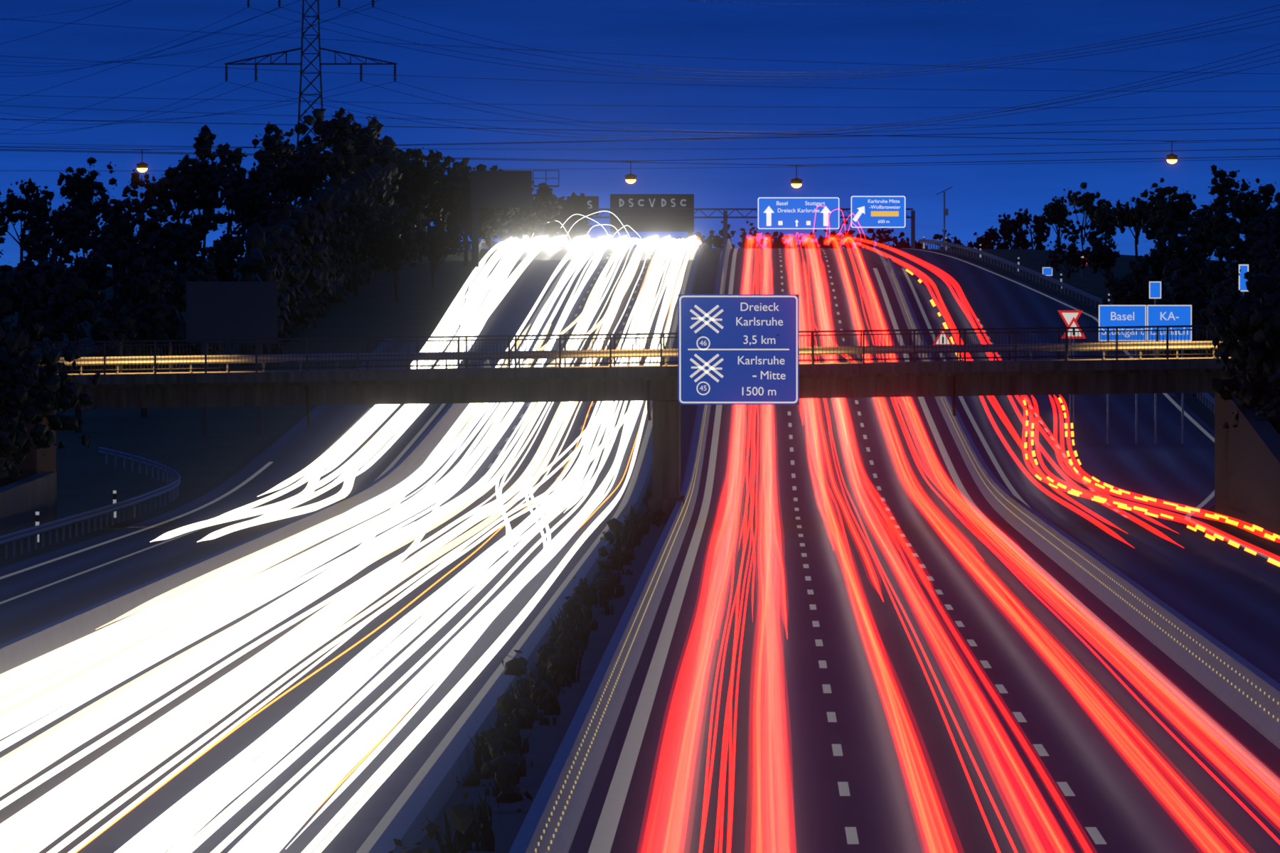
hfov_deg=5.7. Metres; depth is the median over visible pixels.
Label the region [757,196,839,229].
gantry sign
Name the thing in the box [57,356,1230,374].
bridge kerb
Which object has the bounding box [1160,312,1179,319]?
verge text
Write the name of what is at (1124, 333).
verge text
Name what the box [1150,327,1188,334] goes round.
verge text
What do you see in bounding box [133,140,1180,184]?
lamp housings
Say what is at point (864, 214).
gantry sign
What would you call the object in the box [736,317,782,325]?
bridge sign text
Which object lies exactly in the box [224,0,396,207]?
pylon
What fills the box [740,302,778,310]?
bridge sign text
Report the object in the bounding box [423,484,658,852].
bushes
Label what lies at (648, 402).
pillars
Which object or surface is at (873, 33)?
sky
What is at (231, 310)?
board back
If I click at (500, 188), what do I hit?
cantilever board
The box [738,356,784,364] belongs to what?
bridge sign text
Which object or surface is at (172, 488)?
guardrails
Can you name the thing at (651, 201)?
sign backs
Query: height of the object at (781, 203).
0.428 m
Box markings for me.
[0,248,1279,852]
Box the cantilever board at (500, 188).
[470,169,558,278]
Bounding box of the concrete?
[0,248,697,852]
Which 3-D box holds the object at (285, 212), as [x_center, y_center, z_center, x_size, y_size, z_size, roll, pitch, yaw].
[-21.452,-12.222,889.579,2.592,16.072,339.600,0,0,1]
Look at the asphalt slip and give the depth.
485.85 m
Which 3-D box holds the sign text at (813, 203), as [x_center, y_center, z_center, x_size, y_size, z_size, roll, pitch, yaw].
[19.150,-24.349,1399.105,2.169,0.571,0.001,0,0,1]
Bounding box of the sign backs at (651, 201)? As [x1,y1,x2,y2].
[566,194,694,231]
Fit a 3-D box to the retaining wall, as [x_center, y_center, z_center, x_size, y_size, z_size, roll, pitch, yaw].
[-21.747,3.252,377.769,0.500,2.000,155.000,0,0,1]
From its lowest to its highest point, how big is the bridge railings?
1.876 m
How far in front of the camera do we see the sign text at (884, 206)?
1399.04 m
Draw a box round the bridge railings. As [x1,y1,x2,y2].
[2,324,1274,374]
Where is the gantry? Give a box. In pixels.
[559,208,915,248]
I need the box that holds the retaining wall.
[0,472,56,536]
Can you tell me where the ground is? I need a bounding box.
[0,248,1279,568]
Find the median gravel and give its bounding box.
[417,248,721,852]
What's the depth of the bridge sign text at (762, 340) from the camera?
454.21 m
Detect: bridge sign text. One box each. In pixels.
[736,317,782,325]
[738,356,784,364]
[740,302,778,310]
[742,386,775,395]
[743,335,775,344]
[760,371,785,379]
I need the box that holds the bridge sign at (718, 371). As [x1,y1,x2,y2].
[677,294,799,404]
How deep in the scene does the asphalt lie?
301.74 m
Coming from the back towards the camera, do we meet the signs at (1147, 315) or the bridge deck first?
the signs at (1147, 315)
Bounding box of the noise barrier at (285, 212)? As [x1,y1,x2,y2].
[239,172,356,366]
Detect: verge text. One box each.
[1101,328,1143,337]
[1110,312,1134,320]
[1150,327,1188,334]
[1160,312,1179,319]
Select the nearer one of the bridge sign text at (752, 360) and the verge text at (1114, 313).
the bridge sign text at (752, 360)
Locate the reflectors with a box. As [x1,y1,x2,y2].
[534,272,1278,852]
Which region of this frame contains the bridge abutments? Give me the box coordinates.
[0,390,1279,551]
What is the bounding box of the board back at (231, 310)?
[186,281,277,437]
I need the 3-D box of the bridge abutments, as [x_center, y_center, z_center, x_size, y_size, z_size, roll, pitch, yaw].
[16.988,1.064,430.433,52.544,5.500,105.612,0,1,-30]
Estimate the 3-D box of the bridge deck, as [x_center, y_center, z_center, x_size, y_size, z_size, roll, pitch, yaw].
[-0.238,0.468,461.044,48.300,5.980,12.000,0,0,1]
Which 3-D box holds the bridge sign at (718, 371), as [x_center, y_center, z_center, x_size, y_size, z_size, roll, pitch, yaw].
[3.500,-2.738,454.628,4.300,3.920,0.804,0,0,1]
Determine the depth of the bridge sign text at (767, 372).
454.22 m
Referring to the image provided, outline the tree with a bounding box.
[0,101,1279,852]
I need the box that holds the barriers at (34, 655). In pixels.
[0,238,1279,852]
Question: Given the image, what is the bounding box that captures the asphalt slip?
[0,338,499,644]
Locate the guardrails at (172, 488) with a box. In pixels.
[0,239,1214,558]
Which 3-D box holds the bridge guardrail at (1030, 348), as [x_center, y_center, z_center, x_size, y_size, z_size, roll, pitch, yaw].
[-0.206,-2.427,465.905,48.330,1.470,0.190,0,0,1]
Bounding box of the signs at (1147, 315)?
[693,187,1248,444]
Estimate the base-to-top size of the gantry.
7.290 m
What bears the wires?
attached to the pylon
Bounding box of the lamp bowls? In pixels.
[137,160,1176,187]
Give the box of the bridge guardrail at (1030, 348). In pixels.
[22,340,1238,374]
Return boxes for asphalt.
[568,248,1279,852]
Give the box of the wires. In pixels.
[0,0,1279,171]
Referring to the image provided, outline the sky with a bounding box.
[0,0,1279,267]
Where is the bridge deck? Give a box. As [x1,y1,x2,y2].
[36,356,1279,523]
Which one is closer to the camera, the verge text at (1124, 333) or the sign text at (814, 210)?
the verge text at (1124, 333)
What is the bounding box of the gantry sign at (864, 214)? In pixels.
[850,195,905,228]
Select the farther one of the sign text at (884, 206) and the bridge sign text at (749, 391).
the sign text at (884, 206)
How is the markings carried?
on the asphalt
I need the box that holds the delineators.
[35,236,1110,542]
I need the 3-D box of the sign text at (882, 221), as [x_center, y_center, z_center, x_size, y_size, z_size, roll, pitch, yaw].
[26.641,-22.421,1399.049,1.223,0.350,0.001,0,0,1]

